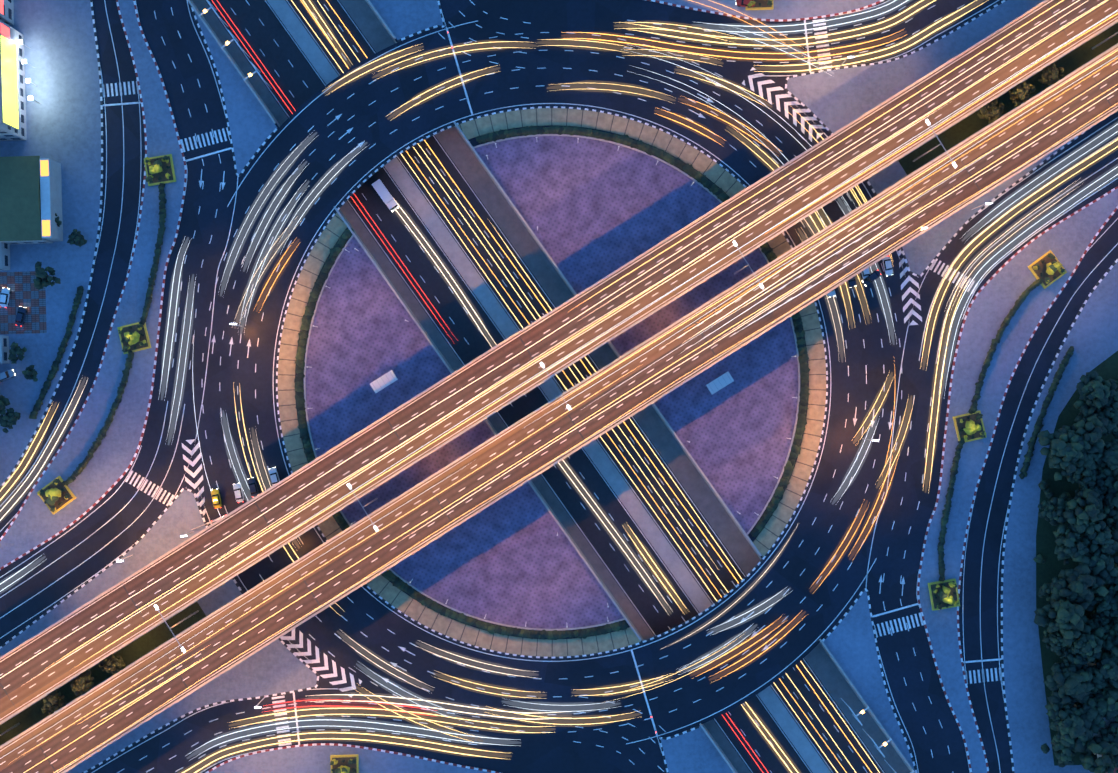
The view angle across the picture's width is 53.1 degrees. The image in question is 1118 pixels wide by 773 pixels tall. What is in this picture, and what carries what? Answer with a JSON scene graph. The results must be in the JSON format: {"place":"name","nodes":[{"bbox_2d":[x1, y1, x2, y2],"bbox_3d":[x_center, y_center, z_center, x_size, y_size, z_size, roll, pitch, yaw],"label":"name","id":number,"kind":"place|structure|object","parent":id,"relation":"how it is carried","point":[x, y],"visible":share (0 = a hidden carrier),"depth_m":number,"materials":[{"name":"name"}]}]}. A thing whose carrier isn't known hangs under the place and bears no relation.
{"place":"outdoors","nodes":[
{"label":"outdoors","id":0,"kind":"place"},
{"bbox_2d":[0,242,9,270],"bbox_3d":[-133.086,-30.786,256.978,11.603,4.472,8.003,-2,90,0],"label":"small white building","id":1,"kind":"structure","parent":0,"point":[4,256],"depth_m":256.93,"materials":[{"name":"paint"}]},
{"bbox_2d":[0,335,9,363],"bbox_3d":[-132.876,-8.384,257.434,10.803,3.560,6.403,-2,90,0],"label":"building","id":2,"kind":"structure","parent":0,"point":[4,349],"depth_m":257.06,"materials":[{"name":"paint"}]},
{"bbox_2d":[0,156,41,240],"bbox_3d":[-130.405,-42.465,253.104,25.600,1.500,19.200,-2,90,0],"label":"flat roof","id":3,"kind":"structure","parent":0,"point":[20,209],"depth_m":253.12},
{"bbox_2d":[0,0,100,485],"bbox_3d":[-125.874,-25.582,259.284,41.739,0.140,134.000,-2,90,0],"label":"pavement","id":4,"kind":"structure","parent":0,"point":[63,123],"depth_m":259.21,"materials":[{"name":"concrete"}]},
{"bbox_2d":[0,0,13,24],"bbox_3d":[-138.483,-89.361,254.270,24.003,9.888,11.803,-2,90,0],"label":"building","id":5,"kind":"structure","parent":4,"relation":"on","point":[7,17],"depth_m":256.74,"materials":[{"name":"paint"}]},
{"bbox_2d":[0,369,14,381],"bbox_3d":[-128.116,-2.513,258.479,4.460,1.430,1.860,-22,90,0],"label":"parked car","id":6,"kind":"object","parent":4,"relation":"on","point":[7,374],"visible":1,"depth_m":258.33,"materials":[{"name":"grey paint"}]},
{"bbox_2d":[0,20,26,140],"bbox_3d":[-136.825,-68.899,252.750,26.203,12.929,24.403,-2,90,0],"label":"building","id":7,"kind":"structure","parent":4,"relation":"on","point":[8,133],"depth_m":256.73,"materials":[{"name":"paint"}]},
{"bbox_2d":[0,0,18,129],"bbox_3d":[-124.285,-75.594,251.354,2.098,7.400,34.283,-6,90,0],"label":"billboard sign","id":8,"kind":"object","parent":7,"relation":"attached to","point":[9,79],"visible":1,"depth_m":251.15,"materials":[{"name":"yellow"}]},
{"bbox_2d":[0,271,46,333],"bbox_3d":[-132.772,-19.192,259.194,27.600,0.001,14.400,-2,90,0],"label":"plaza paving tiles","id":9,"kind":"object","parent":4,"relation":"on","point":[28,296],"depth_m":259.19,"materials":[{"name":"tile"}]},
{"bbox_2d":[0,288,10,307],"bbox_3d":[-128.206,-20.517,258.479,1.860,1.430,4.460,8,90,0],"label":"parked car","id":10,"kind":"object","parent":9,"relation":"on","point":[5,296],"visible":1,"depth_m":258.34,"materials":[{"name":"white paint"}]},
{"bbox_2d":[15,306,26,325],"bbox_3d":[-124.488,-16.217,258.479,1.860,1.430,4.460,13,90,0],"label":"parked car","id":11,"kind":"object","parent":9,"relation":"on","point":[20,316],"visible":1,"depth_m":258.34,"materials":[{"name":"blue paint"}]},
{"bbox_2d":[0,156,52,243],"bbox_3d":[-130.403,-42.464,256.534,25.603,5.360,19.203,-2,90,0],"label":"building","id":12,"kind":"structure","parent":4,"relation":"on","point":[42,241],"depth_m":256.22,"materials":[{"name":"paint"}]},
{"bbox_2d":[18,40,40,103],"bbox_3d":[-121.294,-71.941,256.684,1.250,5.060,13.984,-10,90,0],"label":"floodlights","id":13,"kind":"object","parent":4,"relation":"on","point":[24,62],"visible":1,"depth_m":254.15,"materials":[{"name":"grey metal"}]},
{"bbox_2d":[39,158,62,240],"bbox_3d":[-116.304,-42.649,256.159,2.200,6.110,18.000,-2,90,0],"label":"facade","id":14,"kind":"structure","parent":4,"relation":"on","point":[50,189],"depth_m":253.57,"materials":[{"name":"paint"}]},
{"bbox_2d":[0,0,184,567],"bbox_3d":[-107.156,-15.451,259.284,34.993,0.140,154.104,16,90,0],"label":"pavement strip","id":15,"kind":"object","parent":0,"point":[36,522],"visible":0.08,"depth_m":259.21,"materials":[{"name":"concrete"}]},
{"bbox_2d":[29,126,1073,639],"bbox_3d":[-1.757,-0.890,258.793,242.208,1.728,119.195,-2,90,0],"label":"hedges","id":16,"kind":"object","parent":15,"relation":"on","point":[649,150],"visible":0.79,"depth_m":258.44,"materials":[{"name":"green plant"}]},
{"bbox_2d":[37,0,1066,772],"bbox_3d":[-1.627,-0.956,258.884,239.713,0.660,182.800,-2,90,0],"label":"planters","id":17,"kind":"object","parent":15,"relation":"on","point":[145,332],"visible":0.69,"depth_m":258.55,"materials":[{"name":"yellow concrete"}]},
{"bbox_2d":[37,0,1064,772],"bbox_3d":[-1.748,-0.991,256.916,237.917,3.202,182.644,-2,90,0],"label":"planter shrubs","id":18,"kind":"object","parent":17,"relation":"in","point":[53,496],"visible":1,"depth_m":257.07,"materials":[{"name":"green plant"}]},
{"bbox_2d":[0,490,316,772],"bbox_3d":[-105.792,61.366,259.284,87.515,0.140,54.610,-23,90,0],"label":"pavement","id":19,"kind":"structure","parent":0,"point":[276,666],"depth_m":259.21,"materials":[{"name":"concrete"}]},
{"bbox_2d":[191,11,661,752],"bbox_3d":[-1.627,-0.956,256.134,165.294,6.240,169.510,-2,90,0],"label":"traffic signals","id":20,"kind":"object","parent":19,"relation":"on","point":[225,515],"visible":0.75,"depth_m":253.30,"materials":[{"name":"grey metal"}]},
{"bbox_2d":[117,56,991,707],"bbox_3d":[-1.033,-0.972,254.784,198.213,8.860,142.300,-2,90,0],"label":"street lamp posts","id":21,"kind":"object","parent":19,"relation":"on","point":[241,326],"visible":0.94,"depth_m":251.20,"materials":[{"name":"grey metal"}]},
{"bbox_2d":[194,11,276,173],"bbox_3d":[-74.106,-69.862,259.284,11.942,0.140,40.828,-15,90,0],"label":"pavement","id":22,"kind":"structure","parent":0,"point":[252,125],"depth_m":259.21,"materials":[{"name":"concrete"}]},
{"bbox_2d":[209,745,489,772],"bbox_3d":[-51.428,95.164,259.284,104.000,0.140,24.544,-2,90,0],"label":"pavement","id":23,"kind":"structure","parent":0,"point":[309,759],"depth_m":259.21,"materials":[{"name":"concrete"}]},
{"bbox_2d":[370,0,442,39],"bbox_3d":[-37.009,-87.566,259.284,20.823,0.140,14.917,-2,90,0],"label":"pavement","id":24,"kind":"structure","parent":0,"point":[402,18],"depth_m":259.21,"materials":[{"name":"concrete"}]},
{"bbox_2d":[212,1,767,771],"bbox_3d":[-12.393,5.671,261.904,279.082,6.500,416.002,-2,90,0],"label":"light trail","id":25,"kind":"object","parent":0,"point":[448,335],"visible":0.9,"depth_m":265.15,"materials":[{"name":"red"}]},
{"bbox_2d":[190,0,911,772],"bbox_3d":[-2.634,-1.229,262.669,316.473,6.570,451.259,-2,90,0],"label":"underpass road","id":26,"kind":"structure","parent":0,"point":[532,254],"depth_m":265.85,"materials":[{"name":"grey asphalt"}]},
{"bbox_2d":[371,179,398,211],"bbox_3d":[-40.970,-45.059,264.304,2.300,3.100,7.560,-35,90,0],"label":"truck","id":27,"kind":"object","parent":26,"relation":"on","point":[384,194],"visible":0.94,"depth_m":262.75,"materials":[{"name":"white paint"}]},
{"bbox_2d":[0,0,1117,772],"bbox_3d":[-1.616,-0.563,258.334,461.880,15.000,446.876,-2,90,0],"label":"lane markings","id":28,"kind":"object","parent":26,"relation":"on","point":[558,384],"visible":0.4,"depth_m":250.83,"materials":[{"name":"white paint"}]},
{"bbox_2d":[187,0,914,772],"bbox_3d":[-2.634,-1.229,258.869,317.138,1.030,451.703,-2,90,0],"label":"trench parapet wall","id":29,"kind":"structure","parent":0,"point":[493,430],"depth_m":258.35,"materials":[{"name":"grey concrete"}]},
{"bbox_2d":[179,9,924,755],"bbox_3d":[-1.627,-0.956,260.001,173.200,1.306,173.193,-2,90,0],"label":"ring road","id":30,"kind":"structure","parent":0,"point":[859,375],"depth_m":259.35,"materials":[{"name":"black asphalt"}]},
{"bbox_2d":[182,439,205,516],"bbox_3d":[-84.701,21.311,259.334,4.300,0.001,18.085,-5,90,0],"label":"chevron marking","id":31,"kind":"object","parent":30,"relation":"on","point":[194,477],"visible":0.77,"depth_m":259.33,"materials":[{"name":"paint"}]},
{"bbox_2d":[211,489,221,508],"bbox_3d":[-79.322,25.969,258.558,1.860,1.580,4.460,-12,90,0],"label":"car","id":32,"kind":"object","parent":30,"relation":"on","point":[216,498],"visible":1,"depth_m":258.50,"materials":[{"name":"yellow paint"}]},
{"bbox_2d":[233,483,244,502],"bbox_3d":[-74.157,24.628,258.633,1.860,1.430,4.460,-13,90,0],"label":"car","id":33,"kind":"object","parent":30,"relation":"on","point":[238,492],"visible":0.9,"depth_m":258.50,"materials":[{"name":"white paint"}]},
{"bbox_2d":[247,477,258,496],"bbox_3d":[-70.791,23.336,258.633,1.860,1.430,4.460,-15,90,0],"label":"car","id":34,"kind":"object","parent":30,"relation":"on","point":[253,487],"visible":0.96,"depth_m":258.50,"materials":[{"name":"blue paint"}]},
{"bbox_2d":[269,467,279,484],"bbox_3d":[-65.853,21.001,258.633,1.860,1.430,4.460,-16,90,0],"label":"car","id":35,"kind":"object","parent":30,"relation":"on","point":[273,473],"visible":0.73,"depth_m":258.30,"materials":[{"name":"white paint"}]},
{"bbox_2d":[280,627,361,697],"bbox_3d":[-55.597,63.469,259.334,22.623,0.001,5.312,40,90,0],"label":"chevron marking","id":36,"kind":"object","parent":30,"relation":"on","point":[330,670],"visible":0.83,"depth_m":259.33,"materials":[{"name":"paint"}]},
{"bbox_2d":[742,67,825,142],"bbox_3d":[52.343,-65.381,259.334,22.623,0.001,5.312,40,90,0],"label":"chevron marking","id":37,"kind":"object","parent":30,"relation":"on","point":[777,96],"visible":0.9,"depth_m":259.33,"materials":[{"name":"paint"}]},
{"bbox_2d":[827,290,834,296],"bbox_3d":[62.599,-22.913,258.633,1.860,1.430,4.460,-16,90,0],"label":"car","id":38,"kind":"object","parent":30,"relation":"on","point":[831,293],"visible":0.35,"depth_m":258.50,"materials":[{"name":"white paint"}]},
{"bbox_2d":[847,276,856,286],"bbox_3d":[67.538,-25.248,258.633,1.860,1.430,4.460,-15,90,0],"label":"car","id":39,"kind":"object","parent":30,"relation":"on","point":[852,282],"visible":0.35,"depth_m":258.50,"materials":[{"name":"blue paint"}]},
{"bbox_2d":[861,268,869,280],"bbox_3d":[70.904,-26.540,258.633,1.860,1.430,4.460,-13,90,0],"label":"car","id":40,"kind":"object","parent":30,"relation":"on","point":[865,273],"visible":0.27,"depth_m":258.13,"materials":[{"name":"white paint"}]},
{"bbox_2d":[862,269,880,285],"bbox_3d":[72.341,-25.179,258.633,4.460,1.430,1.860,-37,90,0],"label":"blue car","id":41,"kind":"object","parent":30,"relation":"on","point":[873,276],"visible":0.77,"depth_m":258.42,"materials":[{"name":"blue paint"}]},
{"bbox_2d":[882,256,892,275],"bbox_3d":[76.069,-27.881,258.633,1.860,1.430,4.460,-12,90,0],"label":"car","id":42,"kind":"object","parent":30,"relation":"on","point":[887,266],"visible":0.94,"depth_m":258.48,"materials":[{"name":"white paint"}]},
{"bbox_2d":[898,248,921,325],"bbox_3d":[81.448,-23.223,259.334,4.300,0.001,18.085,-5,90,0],"label":"chevron marking","id":43,"kind":"object","parent":30,"relation":"on","point":[909,286],"visible":0.67,"depth_m":259.33,"materials":[{"name":"paint"}]},
{"bbox_2d":[306,136,797,628],"bbox_3d":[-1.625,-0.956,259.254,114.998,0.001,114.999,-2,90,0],"label":"island paving","id":44,"kind":"structure","parent":0,"point":[594,211],"depth_m":259.25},
{"bbox_2d":[306,137,796,627],"bbox_3d":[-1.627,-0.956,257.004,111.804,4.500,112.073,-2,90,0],"label":"street lamps","id":45,"kind":"object","parent":44,"relation":"on","point":[557,532],"visible":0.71,"depth_m":255.69,"materials":[{"name":"white metal"}]},
{"bbox_2d":[370,370,733,393],"bbox_3d":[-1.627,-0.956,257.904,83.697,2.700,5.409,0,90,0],"label":"shelters","id":46,"kind":"object","parent":44,"relation":"on","point":[390,377],"visible":1,"depth_m":256.60,"materials":[{"name":"white"}]},
{"bbox_2d":[278,108,825,656],"bbox_3d":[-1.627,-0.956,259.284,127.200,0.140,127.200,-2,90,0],"label":"island sidewalk","id":47,"kind":"structure","parent":0,"point":[730,186],"depth_m":259.21,"materials":[{"name":"beige concrete"}]},
{"bbox_2d":[0,0,1116,719],"bbox_3d":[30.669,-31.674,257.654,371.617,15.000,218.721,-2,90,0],"label":"light trail","id":48,"kind":"object","parent":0,"point":[558,348],"visible":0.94,"depth_m":250.15,"materials":[{"name":"yellow"}]},
{"bbox_2d":[0,0,1117,772],"bbox_3d":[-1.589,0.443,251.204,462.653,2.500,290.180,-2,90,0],"label":"overpass","id":49,"kind":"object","parent":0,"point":[24,690],"depth_m":250.85,"materials":[{"name":"concrete"}]},
{"bbox_2d":[0,2,1114,772],"bbox_3d":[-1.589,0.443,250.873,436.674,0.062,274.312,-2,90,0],"label":"deck expansion joints","id":50,"kind":"object","parent":49,"relation":"on","point":[558,398],"visible":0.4,"depth_m":250.84,"materials":[{"name":"black metal"}]},
{"bbox_2d":[0,32,1117,735],"bbox_3d":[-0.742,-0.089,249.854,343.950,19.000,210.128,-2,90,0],"label":"highway lamp posts","id":51,"kind":"object","parent":49,"relation":"on","point":[556,386],"visible":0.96,"depth_m":240.38,"materials":[{"name":"grey metal"}]},
{"bbox_2d":[0,0,1117,772],"bbox_3d":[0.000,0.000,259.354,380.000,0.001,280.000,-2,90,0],"label":"asphalt road","id":52,"kind":"structure","parent":0,"point":[126,146],"depth_m":259.35,"materials":[{"name":"black asphalt"}]},
{"bbox_2d":[0,0,102,488],"bbox_3d":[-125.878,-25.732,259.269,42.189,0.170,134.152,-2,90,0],"label":"pavement kerb","id":53,"kind":"structure","parent":52,"relation":"on","point":[85,305],"depth_m":259.18,"materials":[{"name":"white concrete"}]},
{"bbox_2d":[0,0,186,569],"bbox_3d":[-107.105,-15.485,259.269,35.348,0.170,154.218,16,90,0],"label":"pavement kerb","id":54,"kind":"structure","parent":52,"relation":"on","point":[101,362],"depth_m":259.18,"materials":[{"name":"white concrete"}]},
{"bbox_2d":[0,488,318,772],"bbox_3d":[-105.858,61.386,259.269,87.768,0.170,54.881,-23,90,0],"label":"pavement kerb","id":55,"kind":"structure","parent":52,"relation":"on","point":[121,556],"depth_m":259.18,"materials":[{"name":"white concrete"}]},
{"bbox_2d":[191,7,276,176],"bbox_3d":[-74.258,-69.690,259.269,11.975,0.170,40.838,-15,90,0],"label":"pavement kerb","id":56,"kind":"structure","parent":52,"relation":"on","point":[263,143],"depth_m":259.18,"materials":[{"name":"white concrete"}]},
{"bbox_2d":[205,743,499,772],"bbox_3d":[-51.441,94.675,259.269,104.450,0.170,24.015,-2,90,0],"label":"pavement kerb","id":57,"kind":"structure","parent":52,"relation":"on","point":[346,745],"depth_m":259.18,"materials":[{"name":"white concrete"}]},
{"bbox_2d":[397,0,444,41],"bbox_3d":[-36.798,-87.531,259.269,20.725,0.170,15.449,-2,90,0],"label":"pavement kerb","id":58,"kind":"structure","parent":52,"relation":"on","point":[421,31],"depth_m":259.18,"materials":[{"name":"white concrete"}]},
{"bbox_2d":[276,106,827,657],"bbox_3d":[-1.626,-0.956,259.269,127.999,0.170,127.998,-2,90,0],"label":"curb","id":59,"kind":"structure","parent":52,"relation":"on","point":[536,108],"depth_m":259.18,"materials":[{"name":"grey concrete"}]},
{"bbox_2d":[304,134,799,630],"bbox_3d":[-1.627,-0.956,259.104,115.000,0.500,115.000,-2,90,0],"label":"low island wall","id":60,"kind":"structure","parent":52,"relation":"on","point":[748,532],"depth_m":258.85,"materials":[{"name":"concrete"}]},
{"bbox_2d":[0,0,1117,772],"bbox_3d":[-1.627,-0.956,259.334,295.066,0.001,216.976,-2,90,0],"label":"road markings","id":61,"kind":"object","parent":52,"relation":"on","point":[156,496],"visible":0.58,"depth_m":259.33,"materials":[{"name":"white paint"}]},
{"bbox_2d":[659,726,698,772],"bbox_3d":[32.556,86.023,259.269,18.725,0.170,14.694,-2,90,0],"label":"pavement kerb","id":62,"kind":"structure","parent":52,"relation":"on","point":[678,734],"depth_m":259.18,"materials":[{"name":"white concrete"}]},
{"bbox_2d":[736,0,754,6],"bbox_3d":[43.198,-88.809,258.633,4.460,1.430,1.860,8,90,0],"label":"red top car","id":63,"kind":"object","parent":52,"relation":"on","point":[742,3],"visible":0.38,"depth_m":258.48,"materials":[{"name":"red paint"}]},
{"bbox_2d":[647,0,884,21],"bbox_3d":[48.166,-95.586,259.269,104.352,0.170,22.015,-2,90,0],"label":"pavement kerb","id":64,"kind":"structure","parent":52,"relation":"on","point":[759,19],"depth_m":259.18,"materials":[{"name":"white concrete"}]},
{"bbox_2d":[822,588,916,772],"bbox_3d":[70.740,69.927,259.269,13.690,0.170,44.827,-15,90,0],"label":"pavement kerb","id":65,"kind":"structure","parent":52,"relation":"on","point":[841,619],"depth_m":259.18,"materials":[{"name":"white concrete"}]},
{"bbox_2d":[785,0,1091,276],"bbox_3d":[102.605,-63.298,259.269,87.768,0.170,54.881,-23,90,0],"label":"pavement kerb","id":66,"kind":"structure","parent":52,"relation":"on","point":[873,190],"depth_m":259.18,"materials":[{"name":"white concrete"}]},
{"bbox_2d":[917,186,1117,772],"bbox_3d":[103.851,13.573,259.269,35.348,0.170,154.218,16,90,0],"label":"pavement kerb","id":67,"kind":"structure","parent":52,"relation":"on","point":[1001,405],"depth_m":259.18,"materials":[{"name":"white concrete"}]},
{"bbox_2d":[1001,258,1117,772],"bbox_3d":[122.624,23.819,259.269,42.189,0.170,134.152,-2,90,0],"label":"pavement kerb","id":68,"kind":"structure","parent":52,"relation":"on","point":[1024,435],"depth_m":259.18,"materials":[{"name":"white concrete"}]},
{"bbox_2d":[0,0,1117,772],"bbox_3d":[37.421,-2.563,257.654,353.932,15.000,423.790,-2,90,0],"label":"light trail","id":69,"kind":"object","parent":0,"point":[616,380],"visible":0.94,"depth_m":258.65,"materials":[{"name":"yellow"}]},
{"bbox_2d":[0,23,1117,744],"bbox_3d":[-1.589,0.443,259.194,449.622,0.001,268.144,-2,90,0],"label":"median grass","id":70,"kind":"structure","parent":0,"point":[954,135],"depth_m":259.19,"materials":[{"name":"green plant"}]},
{"bbox_2d":[0,0,1117,758],"bbox_3d":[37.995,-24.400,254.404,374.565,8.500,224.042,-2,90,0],"label":"light trail","id":71,"kind":"object","parent":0,"point":[620,322],"visible":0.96,"depth_m":258.65,"materials":[{"name":"yellow"}]},
{"bbox_2d":[255,0,1117,772],"bbox_3d":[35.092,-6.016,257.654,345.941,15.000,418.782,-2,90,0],"label":"light trail","id":72,"kind":"object","parent":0,"point":[741,294],"visible":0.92,"depth_m":258.65,"materials":[{"name":"orange"}]},
{"bbox_2d":[659,726,732,772],"bbox_3d":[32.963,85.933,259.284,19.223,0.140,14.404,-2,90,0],"label":"pavement","id":73,"kind":"structure","parent":0,"point":[694,751],"depth_m":259.21,"materials":[{"name":"concrete"}]},
{"bbox_2d":[658,0,879,18],"bbox_3d":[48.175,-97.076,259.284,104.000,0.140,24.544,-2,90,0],"label":"pavement","id":74,"kind":"structure","parent":0,"point":[789,9],"depth_m":259.21,"materials":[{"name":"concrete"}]},
{"bbox_2d":[824,591,914,770],"bbox_3d":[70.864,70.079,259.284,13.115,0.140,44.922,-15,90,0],"label":"pavement","id":75,"kind":"structure","parent":0,"point":[849,642],"depth_m":259.21,"materials":[{"name":"concrete"}]},
{"bbox_2d":[787,0,1117,274],"bbox_3d":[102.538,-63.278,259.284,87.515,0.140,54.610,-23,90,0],"label":"pavement","id":76,"kind":"structure","parent":0,"point":[838,99],"depth_m":259.21,"materials":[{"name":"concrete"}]},
{"bbox_2d":[919,188,1117,772],"bbox_3d":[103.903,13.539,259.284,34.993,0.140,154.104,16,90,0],"label":"pavement strip","id":77,"kind":"object","parent":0,"point":[1066,242],"visible":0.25,"depth_m":259.21,"materials":[{"name":"concrete"}]},
{"bbox_2d":[1003,262,1117,772],"bbox_3d":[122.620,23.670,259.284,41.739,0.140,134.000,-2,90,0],"label":"pavement","id":78,"kind":"structure","parent":0,"point":[1092,338],"depth_m":259.21,"materials":[{"name":"concrete"}]},
{"bbox_2d":[0,63,1117,772],"bbox_3d":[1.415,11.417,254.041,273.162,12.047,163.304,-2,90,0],"label":"trees","id":79,"kind":"object","parent":78,"relation":"on","point":[1084,449],"depth_m":252.01,"materials":[{"name":"green plant"}]},
{"bbox_2d":[1036,351,1117,765],"bbox_3d":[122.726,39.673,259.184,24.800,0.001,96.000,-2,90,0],"label":"undergrowth grass","id":80,"kind":"structure","parent":78,"relation":"on","point":[1049,570],"depth_m":259.18,"materials":[{"name":"green plant"}]},
{"bbox_2d":[1092,717,1117,772],"bbox_3d":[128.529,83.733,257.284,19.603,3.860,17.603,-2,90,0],"label":"tree","id":81,"kind":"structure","parent":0,"point":[1106,725],"depth_m":255.36,"materials":[{"name":"green plant"}]},
{"label":"ground","id":82,"kind":"structure","parent":0,"visible":0},
{"bbox_2d":[198,0,914,772],"bbox_3d":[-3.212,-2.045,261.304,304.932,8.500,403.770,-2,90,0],"label":"street lamps","id":83,"kind":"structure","parent":82,"relation":"on","point":[270,86],"depth_m":257.30,"materials":[{"name":"grey metal"}]}
]}

